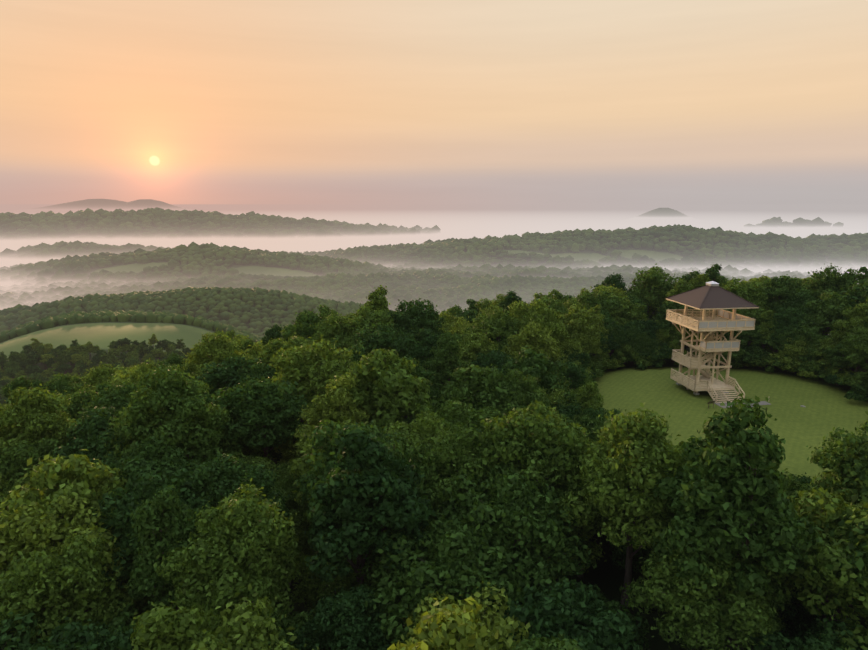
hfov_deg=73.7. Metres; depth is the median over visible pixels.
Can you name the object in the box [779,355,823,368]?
shrub
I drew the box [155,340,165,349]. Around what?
tree
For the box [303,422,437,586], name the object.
tree
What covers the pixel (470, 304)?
tree
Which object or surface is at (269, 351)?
tree
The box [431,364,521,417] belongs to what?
tree
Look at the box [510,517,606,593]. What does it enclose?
tree
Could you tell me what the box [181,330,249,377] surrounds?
tree
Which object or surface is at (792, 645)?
tree
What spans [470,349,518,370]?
tree
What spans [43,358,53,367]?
tree
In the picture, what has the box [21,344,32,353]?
tree
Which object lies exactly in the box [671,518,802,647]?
tree
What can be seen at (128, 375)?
tree
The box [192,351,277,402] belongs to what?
tree
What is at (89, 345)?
tree
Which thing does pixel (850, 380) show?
shrub
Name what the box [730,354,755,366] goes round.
shrub
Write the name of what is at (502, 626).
tree
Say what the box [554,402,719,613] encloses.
tree
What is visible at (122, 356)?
tree
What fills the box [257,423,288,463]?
tree
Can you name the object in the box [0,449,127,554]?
tree
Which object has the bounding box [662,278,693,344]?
tree
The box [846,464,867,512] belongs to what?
tree
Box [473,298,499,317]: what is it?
tree
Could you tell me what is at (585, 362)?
tree
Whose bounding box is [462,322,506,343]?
tree
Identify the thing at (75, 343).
tree
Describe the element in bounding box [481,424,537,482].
tree
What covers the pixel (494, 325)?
tree
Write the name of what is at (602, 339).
tree
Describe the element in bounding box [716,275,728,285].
tree
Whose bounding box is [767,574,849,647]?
tree
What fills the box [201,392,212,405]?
tree
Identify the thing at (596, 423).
tree
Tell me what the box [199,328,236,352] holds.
tree
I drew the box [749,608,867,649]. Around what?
tree
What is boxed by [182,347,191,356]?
tree
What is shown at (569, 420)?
tree
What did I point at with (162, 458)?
tree
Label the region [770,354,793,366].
shrub
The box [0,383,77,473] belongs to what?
tree
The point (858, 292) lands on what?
tree
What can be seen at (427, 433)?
tree
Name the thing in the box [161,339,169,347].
tree
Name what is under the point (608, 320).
tree
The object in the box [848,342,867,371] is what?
tree
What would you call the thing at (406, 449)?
tree
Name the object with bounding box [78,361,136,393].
tree
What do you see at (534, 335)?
tree
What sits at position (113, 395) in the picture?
tree
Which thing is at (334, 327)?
tree
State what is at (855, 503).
tree
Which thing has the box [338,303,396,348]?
tree
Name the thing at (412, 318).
tree
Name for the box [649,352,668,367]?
shrub
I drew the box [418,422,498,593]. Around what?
tree
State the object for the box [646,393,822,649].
tree
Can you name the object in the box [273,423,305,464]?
tree
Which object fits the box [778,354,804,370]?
shrub
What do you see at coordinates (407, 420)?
tree
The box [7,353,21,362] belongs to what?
tree
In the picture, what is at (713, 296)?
observation tower
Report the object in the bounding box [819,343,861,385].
tree
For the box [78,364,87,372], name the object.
tree
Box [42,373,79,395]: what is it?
tree
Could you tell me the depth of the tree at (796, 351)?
95.45 m
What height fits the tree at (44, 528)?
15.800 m
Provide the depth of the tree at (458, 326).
103.32 m
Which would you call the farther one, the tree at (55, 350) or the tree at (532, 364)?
the tree at (55, 350)
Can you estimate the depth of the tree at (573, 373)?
80.14 m
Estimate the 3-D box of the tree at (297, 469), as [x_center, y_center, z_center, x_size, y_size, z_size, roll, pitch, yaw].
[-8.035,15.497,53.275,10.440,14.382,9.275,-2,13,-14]
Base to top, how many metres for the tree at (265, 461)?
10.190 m
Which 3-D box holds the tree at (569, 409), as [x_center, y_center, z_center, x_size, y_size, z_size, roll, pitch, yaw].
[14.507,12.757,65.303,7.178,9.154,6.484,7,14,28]
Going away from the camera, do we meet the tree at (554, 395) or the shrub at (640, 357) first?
the tree at (554, 395)
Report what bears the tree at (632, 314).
on the ground
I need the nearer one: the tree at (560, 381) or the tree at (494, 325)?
the tree at (560, 381)
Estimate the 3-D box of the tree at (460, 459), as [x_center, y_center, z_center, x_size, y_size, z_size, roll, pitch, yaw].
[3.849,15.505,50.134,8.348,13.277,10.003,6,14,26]
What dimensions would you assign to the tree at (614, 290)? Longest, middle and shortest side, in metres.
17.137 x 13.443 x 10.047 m
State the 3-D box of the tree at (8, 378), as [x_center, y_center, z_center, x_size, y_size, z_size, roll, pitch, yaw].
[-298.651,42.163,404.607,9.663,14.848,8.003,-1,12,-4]
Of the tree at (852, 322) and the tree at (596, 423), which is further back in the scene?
the tree at (852, 322)
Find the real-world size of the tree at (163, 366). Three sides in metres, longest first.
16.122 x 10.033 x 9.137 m
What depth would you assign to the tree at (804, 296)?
108.64 m
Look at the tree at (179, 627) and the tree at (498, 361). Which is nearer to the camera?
the tree at (179, 627)
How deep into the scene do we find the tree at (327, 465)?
45.16 m
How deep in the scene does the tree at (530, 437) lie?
44.14 m
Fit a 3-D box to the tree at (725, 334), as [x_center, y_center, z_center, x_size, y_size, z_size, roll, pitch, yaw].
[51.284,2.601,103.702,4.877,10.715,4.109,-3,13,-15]
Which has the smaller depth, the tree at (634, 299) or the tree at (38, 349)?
the tree at (634, 299)
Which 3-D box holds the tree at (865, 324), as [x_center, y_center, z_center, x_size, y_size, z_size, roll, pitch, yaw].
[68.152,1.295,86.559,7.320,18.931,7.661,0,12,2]
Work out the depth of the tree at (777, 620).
35.94 m
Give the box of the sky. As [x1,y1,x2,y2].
[0,0,867,203]
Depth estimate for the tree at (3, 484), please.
56.05 m
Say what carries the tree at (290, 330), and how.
on the ground
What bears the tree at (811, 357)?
on the ground
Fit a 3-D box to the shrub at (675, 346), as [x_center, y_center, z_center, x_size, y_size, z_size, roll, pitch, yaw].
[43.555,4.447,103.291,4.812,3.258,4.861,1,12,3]
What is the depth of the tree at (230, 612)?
40.03 m
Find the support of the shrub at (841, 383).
on the ground
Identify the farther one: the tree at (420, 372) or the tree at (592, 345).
the tree at (592, 345)
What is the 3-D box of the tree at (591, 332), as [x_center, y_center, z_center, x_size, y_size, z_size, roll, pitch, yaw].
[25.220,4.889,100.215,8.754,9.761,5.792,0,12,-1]
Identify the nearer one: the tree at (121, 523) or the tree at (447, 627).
the tree at (447, 627)
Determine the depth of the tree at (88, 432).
57.77 m
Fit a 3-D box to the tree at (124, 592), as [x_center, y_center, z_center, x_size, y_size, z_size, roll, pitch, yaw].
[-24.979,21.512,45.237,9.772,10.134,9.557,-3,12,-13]
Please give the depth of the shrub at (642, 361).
102.33 m
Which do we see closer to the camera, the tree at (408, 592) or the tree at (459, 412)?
the tree at (408, 592)
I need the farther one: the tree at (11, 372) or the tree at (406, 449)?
the tree at (11, 372)
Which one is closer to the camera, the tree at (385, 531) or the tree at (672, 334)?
the tree at (385, 531)
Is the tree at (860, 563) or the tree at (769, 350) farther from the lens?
the tree at (769, 350)
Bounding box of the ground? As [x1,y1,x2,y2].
[0,199,867,649]
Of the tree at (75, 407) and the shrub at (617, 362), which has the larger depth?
the shrub at (617, 362)
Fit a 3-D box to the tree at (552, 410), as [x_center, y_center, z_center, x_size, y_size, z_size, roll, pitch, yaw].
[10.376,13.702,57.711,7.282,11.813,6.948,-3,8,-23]
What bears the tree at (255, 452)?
on the ground
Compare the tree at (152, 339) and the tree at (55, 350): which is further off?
the tree at (152, 339)
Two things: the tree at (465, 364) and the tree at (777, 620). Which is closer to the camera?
the tree at (777, 620)
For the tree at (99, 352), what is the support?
on the ground
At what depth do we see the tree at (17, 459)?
58.25 m
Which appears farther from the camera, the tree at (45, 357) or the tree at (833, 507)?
the tree at (45, 357)
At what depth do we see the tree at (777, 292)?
112.10 m
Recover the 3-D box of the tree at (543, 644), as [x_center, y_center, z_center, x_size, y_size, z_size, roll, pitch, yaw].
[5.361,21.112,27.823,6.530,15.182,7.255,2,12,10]
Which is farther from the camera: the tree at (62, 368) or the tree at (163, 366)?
the tree at (62, 368)
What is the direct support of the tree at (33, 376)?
on the ground
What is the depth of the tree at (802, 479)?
49.13 m
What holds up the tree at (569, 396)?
on the ground
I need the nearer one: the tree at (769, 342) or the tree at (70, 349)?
the tree at (769, 342)
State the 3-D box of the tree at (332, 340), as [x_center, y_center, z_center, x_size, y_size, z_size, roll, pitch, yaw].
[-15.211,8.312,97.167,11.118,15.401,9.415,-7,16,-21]
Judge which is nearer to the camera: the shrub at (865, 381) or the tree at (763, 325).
the shrub at (865, 381)
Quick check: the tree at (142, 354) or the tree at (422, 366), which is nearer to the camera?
the tree at (422, 366)
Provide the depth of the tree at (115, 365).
420.60 m
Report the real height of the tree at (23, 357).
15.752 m
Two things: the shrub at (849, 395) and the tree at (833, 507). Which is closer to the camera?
the tree at (833, 507)
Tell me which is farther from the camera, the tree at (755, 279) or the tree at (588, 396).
the tree at (755, 279)
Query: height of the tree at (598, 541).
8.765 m
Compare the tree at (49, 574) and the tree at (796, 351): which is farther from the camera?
the tree at (796, 351)
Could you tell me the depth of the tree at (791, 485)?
45.65 m
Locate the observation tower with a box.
[666,281,758,402]
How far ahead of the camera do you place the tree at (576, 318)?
98.32 m
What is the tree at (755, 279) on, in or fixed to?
on the ground
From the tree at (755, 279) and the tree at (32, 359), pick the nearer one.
the tree at (755, 279)
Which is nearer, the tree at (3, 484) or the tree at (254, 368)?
the tree at (3, 484)
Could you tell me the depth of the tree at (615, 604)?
37.12 m
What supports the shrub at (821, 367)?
on the ground
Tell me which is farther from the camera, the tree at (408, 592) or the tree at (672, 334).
the tree at (672, 334)
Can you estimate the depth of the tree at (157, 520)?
38.03 m
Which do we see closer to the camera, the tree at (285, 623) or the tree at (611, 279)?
the tree at (285, 623)
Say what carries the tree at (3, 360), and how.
on the ground
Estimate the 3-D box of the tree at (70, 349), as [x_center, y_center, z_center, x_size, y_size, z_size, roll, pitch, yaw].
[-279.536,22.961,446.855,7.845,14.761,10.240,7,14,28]
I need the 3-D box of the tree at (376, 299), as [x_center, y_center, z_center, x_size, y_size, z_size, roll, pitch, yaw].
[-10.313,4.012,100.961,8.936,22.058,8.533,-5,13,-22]
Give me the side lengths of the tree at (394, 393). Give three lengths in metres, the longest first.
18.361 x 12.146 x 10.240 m
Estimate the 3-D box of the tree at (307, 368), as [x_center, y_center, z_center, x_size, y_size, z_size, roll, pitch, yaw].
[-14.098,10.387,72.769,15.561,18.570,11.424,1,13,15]
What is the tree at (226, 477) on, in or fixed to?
on the ground
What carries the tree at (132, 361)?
on the ground
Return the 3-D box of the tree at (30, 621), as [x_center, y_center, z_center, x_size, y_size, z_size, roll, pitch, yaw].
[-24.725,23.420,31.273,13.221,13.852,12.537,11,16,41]
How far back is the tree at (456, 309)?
128.50 m
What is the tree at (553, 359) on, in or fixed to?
on the ground
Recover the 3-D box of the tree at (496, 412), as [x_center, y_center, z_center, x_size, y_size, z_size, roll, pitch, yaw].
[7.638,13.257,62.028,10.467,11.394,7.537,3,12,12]
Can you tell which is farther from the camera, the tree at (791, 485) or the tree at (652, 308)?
the tree at (652, 308)
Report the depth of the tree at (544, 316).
91.49 m
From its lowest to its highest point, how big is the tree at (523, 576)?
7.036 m
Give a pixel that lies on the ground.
(796, 425)
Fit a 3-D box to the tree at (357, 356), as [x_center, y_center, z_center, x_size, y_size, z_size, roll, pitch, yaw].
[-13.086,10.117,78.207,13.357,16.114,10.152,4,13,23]
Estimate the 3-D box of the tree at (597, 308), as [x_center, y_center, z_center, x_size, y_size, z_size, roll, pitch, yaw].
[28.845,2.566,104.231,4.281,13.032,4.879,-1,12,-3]
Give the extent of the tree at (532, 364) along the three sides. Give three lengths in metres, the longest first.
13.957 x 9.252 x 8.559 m
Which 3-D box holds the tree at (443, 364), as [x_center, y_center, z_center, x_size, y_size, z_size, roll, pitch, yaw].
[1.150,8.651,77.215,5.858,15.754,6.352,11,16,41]
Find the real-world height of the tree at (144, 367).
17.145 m
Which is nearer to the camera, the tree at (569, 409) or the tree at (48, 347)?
the tree at (569, 409)
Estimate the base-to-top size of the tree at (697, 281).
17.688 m
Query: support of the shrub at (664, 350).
on the ground
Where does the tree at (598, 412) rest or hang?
on the ground
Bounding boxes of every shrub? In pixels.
[580,362,593,375]
[606,358,624,368]
[613,343,636,362]
[614,341,640,358]
[622,346,643,361]
[627,352,649,369]
[634,352,653,365]
[649,342,678,358]
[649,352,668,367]
[650,345,664,359]
[665,343,689,358]
[706,351,727,359]
[720,348,745,361]
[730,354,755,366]
[733,356,749,367]
[768,351,797,372]
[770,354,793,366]
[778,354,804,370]
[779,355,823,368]
[797,358,831,377]
[810,359,837,373]
[816,369,840,377]
[823,372,843,383]
[830,362,854,377]
[835,370,867,386]
[836,371,866,394]
[844,382,867,400]
[851,377,867,386]
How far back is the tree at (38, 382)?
107.79 m
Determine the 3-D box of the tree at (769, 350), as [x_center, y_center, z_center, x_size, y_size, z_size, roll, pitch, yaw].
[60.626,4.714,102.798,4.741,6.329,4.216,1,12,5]
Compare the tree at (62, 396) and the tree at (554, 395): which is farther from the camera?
the tree at (62, 396)
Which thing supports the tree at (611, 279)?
on the ground
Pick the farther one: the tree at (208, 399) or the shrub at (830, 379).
the shrub at (830, 379)
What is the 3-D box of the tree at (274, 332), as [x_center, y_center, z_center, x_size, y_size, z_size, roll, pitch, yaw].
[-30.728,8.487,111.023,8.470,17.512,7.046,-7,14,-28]
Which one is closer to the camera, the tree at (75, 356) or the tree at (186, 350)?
the tree at (75, 356)
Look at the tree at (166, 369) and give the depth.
82.03 m
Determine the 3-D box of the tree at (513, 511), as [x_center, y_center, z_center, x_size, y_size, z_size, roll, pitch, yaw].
[5.153,17.064,41.616,12.500,14.432,12.480,-7,14,-31]
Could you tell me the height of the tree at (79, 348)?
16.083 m
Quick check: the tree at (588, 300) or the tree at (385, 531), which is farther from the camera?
the tree at (588, 300)
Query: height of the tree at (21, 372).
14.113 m
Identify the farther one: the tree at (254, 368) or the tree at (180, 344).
the tree at (180, 344)
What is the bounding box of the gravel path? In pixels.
[715,401,770,407]
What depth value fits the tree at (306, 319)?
102.91 m
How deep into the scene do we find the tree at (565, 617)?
32.35 m
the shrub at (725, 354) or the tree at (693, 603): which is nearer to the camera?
the tree at (693, 603)
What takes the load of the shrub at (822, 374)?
on the ground
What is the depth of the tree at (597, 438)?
57.46 m
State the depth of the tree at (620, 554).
42.88 m
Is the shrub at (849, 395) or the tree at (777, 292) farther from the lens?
the tree at (777, 292)
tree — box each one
[0,356,7,368]
[0,376,13,381]
[0,379,10,386]
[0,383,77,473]
[0,435,69,493]
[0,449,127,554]
[0,472,32,518]
[0,489,134,623]
[0,527,140,649]
[0,610,63,649]
[1,375,43,407]
[1,607,87,649]
[5,392,72,427]
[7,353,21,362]
[7,368,17,376]
[15,370,26,378]
[18,353,27,362]
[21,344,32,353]
[24,354,41,364]
[24,372,40,382]
[30,338,42,348]
[32,379,48,389]
[32,616,148,649]
[33,345,48,364]
[39,354,55,368]
[41,343,52,352]
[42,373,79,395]
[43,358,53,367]
[46,372,86,385]
[50,404,134,467]
[51,348,59,361]
[55,349,68,373]
[58,363,71,372]
[58,388,93,420]
[61,463,215,596]
[65,346,75,352]
[69,354,82,364]
[70,339,78,346]
[70,566,138,625]
[71,344,87,352]
[75,378,147,421]
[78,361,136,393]
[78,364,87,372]
[79,368,148,404]
[81,598,160,641]
[82,341,94,359]
[85,435,208,542]
[86,408,194,462]
[88,362,96,369]
[90,356,99,363]
[92,345,100,353]
[92,454,140,479]
[93,349,107,356]
[108,341,115,348]
[108,364,236,463]
[112,337,132,348]
[112,362,120,368]
[115,365,135,371]
[118,352,127,359]
[122,569,191,610]
[123,358,158,376]
[125,485,220,610]
[127,358,139,367]
[130,601,242,649]
[132,340,141,345]
[133,583,318,649]
[136,344,148,355]
[137,363,196,386]
[139,348,150,357]
[148,333,158,346]
[151,347,166,358]
[153,362,184,371]
[153,478,311,631]
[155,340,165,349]
[155,352,190,371]
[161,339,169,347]
[176,339,185,349]
[180,564,281,631]
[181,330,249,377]
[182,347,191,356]
[184,449,293,537]
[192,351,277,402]
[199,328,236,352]
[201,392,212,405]
[203,412,268,459]
[205,375,308,458]
[215,451,278,488]
[224,597,322,649]
[225,330,234,340]
[225,361,287,408]
[233,334,255,342]
[234,336,255,350]
[235,340,274,359]
[236,338,254,356]
[238,453,289,483]
[253,332,318,419]
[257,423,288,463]
[259,324,283,345]
[265,335,360,423]
[267,475,312,523]
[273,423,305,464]
[281,309,328,340]
[282,320,301,341]
[283,510,316,584]
[284,581,406,649]
[287,418,367,502]
[290,372,370,454]
[295,417,426,592]
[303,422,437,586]
[306,311,355,348]
[312,343,370,391]
[317,305,339,316]
[324,333,347,352]
[326,347,433,432]
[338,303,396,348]
[347,318,417,362]
[354,516,438,582]
[359,513,547,646]
[361,285,393,322]
[370,432,445,582]
[381,410,455,481]
[386,298,446,340]
[387,354,442,417]
[387,597,498,649]
[399,581,529,649]
[403,417,417,423]
[405,396,494,436]
[407,327,451,384]
[410,389,444,417]
[412,358,434,384]
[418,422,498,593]
[422,331,463,389]
[427,459,596,606]
[431,310,469,330]
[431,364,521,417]
[439,304,462,316]
[440,425,498,519]
[443,358,470,383]
[444,321,465,336]
[454,308,484,324]
[455,330,497,362]
[460,306,533,351]
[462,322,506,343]
[464,299,480,310]
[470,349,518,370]
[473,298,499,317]
[473,400,598,563]
[476,397,529,428]
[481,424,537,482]
[482,294,523,314]
[482,349,515,385]
[484,572,643,649]
[486,368,553,414]
[492,573,546,612]
[495,290,521,313]
[501,319,562,359]
[502,346,569,393]
[504,298,570,350]
[509,633,582,649]
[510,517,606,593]
[532,297,568,314]
[533,292,552,299]
[533,406,560,426]
[539,387,568,407]
[539,437,625,577]
[541,383,576,409]
[544,370,571,400]
[550,289,567,303]
[550,346,564,362]
[551,400,590,423]
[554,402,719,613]
[555,582,653,649]
[556,413,583,434]
[557,358,587,371]
[558,304,602,344]
[558,339,584,361]
[560,359,585,390]
[562,345,590,368]
[563,294,577,303]
[563,298,581,309]
[563,330,603,351]
[567,288,629,325]
[571,371,592,388]
[571,381,603,418]
[572,288,589,298]
[575,407,622,436]
[576,330,604,354]
[577,411,612,441]
[585,307,617,329]
[588,304,608,338]
[589,272,629,351]
[590,284,628,298]
[593,433,618,445]
[595,331,607,352]
[596,520,615,544]
[605,293,646,355]
[606,512,653,602]
[619,514,784,649]
[622,293,650,317]
[625,264,684,319]
[644,287,669,321]
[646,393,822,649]
[654,299,719,350]
[660,324,690,364]
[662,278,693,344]
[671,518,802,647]
[682,270,700,287]
[684,331,707,345]
[689,273,710,288]
[703,263,721,282]
[709,317,733,340]
[711,593,789,649]
[714,331,740,340]
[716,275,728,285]
[720,276,770,322]
[737,323,764,366]
[740,343,752,353]
[743,278,763,284]
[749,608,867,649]
[756,310,778,368]
[757,324,785,366]
[758,275,772,285]
[759,274,814,312]
[761,634,854,649]
[762,306,806,339]
[765,345,778,352]
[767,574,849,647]
[770,327,804,350]
[771,290,818,315]
[777,468,816,523]
[779,335,810,356]
[780,336,802,372]
[783,485,867,649]
[788,472,816,490]
[793,300,828,330]
[799,494,867,626]
[801,263,866,300]
[805,346,820,360]
[806,290,862,334]
[806,411,867,508]
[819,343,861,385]
[827,300,867,372]
[837,277,867,319]
[838,325,867,371]
[841,498,867,625]
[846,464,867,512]
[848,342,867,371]
[858,303,867,326]
[859,267,867,284]
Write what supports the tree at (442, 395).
on the ground
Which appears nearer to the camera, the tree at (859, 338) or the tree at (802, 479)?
the tree at (802, 479)
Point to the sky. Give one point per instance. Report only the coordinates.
(167, 101)
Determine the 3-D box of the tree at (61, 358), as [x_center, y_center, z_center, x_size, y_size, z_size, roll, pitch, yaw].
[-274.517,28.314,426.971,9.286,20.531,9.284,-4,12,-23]
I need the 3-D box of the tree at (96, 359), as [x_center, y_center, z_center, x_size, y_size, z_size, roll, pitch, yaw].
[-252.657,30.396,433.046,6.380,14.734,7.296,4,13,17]
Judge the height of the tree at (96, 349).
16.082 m
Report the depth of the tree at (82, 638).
32.81 m
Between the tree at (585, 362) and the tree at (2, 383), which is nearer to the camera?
the tree at (585, 362)
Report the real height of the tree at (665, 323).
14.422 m
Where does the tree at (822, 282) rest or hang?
on the ground
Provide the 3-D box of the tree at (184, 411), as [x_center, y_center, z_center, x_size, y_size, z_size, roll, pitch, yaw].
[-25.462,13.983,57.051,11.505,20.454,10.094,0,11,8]
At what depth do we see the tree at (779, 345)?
97.49 m
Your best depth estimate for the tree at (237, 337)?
124.41 m
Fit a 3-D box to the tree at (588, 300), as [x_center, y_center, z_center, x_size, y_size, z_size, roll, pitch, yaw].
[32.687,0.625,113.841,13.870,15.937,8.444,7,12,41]
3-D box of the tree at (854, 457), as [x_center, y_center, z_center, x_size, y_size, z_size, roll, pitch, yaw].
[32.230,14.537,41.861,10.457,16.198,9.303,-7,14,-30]
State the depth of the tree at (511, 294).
119.53 m
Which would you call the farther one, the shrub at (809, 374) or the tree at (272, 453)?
the shrub at (809, 374)
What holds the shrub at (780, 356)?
on the ground
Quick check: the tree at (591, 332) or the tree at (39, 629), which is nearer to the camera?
the tree at (39, 629)
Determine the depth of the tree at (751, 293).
103.10 m
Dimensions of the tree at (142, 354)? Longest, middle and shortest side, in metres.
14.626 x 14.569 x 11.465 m
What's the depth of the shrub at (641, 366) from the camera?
102.89 m
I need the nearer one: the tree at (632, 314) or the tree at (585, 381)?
the tree at (585, 381)
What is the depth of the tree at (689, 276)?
122.59 m
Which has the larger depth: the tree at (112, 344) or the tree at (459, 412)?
the tree at (112, 344)
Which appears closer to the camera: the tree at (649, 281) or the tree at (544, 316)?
the tree at (544, 316)
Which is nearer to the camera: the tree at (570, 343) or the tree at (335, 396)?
the tree at (335, 396)
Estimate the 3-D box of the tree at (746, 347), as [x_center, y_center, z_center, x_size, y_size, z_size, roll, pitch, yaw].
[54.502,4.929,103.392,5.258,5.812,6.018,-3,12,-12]
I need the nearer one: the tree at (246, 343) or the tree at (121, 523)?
the tree at (121, 523)
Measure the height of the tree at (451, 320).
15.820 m
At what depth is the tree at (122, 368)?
110.22 m
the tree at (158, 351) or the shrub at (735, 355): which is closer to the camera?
the shrub at (735, 355)
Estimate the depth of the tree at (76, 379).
116.39 m
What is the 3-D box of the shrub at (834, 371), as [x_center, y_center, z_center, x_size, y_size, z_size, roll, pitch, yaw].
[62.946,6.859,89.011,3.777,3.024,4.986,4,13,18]
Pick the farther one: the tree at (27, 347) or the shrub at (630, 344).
the tree at (27, 347)
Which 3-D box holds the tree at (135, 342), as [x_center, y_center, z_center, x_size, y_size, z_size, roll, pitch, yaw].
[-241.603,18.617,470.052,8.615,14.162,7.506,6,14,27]
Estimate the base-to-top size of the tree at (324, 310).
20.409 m
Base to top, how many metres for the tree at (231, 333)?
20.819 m
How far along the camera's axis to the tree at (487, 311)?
122.71 m
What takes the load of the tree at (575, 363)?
on the ground
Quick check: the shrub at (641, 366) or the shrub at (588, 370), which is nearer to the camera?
the shrub at (588, 370)
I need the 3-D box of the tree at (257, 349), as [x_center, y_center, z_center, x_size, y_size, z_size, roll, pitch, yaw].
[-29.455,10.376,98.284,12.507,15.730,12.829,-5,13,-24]
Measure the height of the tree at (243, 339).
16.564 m
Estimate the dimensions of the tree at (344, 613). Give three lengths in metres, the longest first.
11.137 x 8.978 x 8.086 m
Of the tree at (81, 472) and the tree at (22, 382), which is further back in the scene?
the tree at (22, 382)
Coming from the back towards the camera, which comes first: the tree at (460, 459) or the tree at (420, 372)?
the tree at (420, 372)
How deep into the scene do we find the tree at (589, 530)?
43.88 m
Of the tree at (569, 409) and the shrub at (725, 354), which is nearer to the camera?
the tree at (569, 409)
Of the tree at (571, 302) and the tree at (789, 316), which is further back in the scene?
the tree at (571, 302)
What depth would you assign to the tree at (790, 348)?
96.83 m
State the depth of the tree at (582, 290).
142.72 m
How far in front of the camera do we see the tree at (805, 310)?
103.55 m
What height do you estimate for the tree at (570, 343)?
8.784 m
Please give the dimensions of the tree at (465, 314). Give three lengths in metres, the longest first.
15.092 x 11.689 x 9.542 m
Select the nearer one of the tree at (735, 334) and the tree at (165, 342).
the tree at (735, 334)
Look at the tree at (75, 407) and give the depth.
77.50 m
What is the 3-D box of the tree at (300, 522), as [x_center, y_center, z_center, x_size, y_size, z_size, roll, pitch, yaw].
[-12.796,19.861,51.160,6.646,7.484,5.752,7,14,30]
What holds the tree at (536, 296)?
on the ground
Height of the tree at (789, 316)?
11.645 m
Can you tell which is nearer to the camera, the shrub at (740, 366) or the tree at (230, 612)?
the tree at (230, 612)
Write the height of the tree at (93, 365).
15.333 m
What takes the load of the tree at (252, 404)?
on the ground
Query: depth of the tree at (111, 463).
52.57 m
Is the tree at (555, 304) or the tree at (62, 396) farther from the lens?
the tree at (555, 304)
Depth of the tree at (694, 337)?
102.78 m
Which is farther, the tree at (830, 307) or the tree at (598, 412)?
the tree at (830, 307)
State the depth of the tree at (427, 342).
78.54 m
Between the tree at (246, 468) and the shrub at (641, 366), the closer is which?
the tree at (246, 468)
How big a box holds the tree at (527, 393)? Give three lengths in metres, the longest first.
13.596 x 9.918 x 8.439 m
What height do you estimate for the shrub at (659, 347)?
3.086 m
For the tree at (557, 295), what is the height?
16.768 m
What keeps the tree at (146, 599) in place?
on the ground
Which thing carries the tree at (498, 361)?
on the ground
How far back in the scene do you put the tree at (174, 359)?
110.34 m
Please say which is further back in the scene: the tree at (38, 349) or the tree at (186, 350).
the tree at (186, 350)
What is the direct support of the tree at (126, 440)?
on the ground
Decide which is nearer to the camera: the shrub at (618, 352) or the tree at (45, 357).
the shrub at (618, 352)
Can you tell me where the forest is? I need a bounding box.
[0,207,867,369]
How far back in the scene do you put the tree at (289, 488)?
54.19 m
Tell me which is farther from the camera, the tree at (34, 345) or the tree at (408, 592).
the tree at (34, 345)
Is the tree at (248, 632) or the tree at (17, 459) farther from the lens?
the tree at (17, 459)
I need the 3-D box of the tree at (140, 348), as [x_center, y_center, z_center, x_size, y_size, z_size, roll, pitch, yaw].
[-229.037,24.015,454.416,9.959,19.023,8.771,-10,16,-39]
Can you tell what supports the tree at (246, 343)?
on the ground
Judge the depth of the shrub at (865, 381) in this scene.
83.86 m
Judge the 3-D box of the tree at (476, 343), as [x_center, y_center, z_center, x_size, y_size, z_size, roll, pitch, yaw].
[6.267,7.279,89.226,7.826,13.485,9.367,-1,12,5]
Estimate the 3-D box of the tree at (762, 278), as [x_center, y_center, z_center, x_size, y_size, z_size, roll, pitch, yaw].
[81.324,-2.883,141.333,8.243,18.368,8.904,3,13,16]
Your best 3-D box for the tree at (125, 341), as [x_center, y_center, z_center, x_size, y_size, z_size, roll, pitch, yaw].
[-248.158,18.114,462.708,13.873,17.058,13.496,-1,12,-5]
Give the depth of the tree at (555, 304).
118.90 m
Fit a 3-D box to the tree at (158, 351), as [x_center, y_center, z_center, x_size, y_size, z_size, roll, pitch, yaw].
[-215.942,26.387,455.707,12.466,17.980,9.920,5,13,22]
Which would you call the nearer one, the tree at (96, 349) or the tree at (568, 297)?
the tree at (568, 297)
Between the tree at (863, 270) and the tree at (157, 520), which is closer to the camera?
the tree at (157, 520)
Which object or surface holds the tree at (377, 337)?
on the ground
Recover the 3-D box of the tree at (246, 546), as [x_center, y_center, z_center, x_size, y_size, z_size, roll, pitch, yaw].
[-13.110,18.512,38.493,9.143,16.634,9.803,3,14,9]
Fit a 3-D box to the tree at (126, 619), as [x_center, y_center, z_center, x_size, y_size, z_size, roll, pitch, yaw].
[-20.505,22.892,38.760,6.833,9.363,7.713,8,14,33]
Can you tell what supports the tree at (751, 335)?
on the ground
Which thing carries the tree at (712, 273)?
on the ground

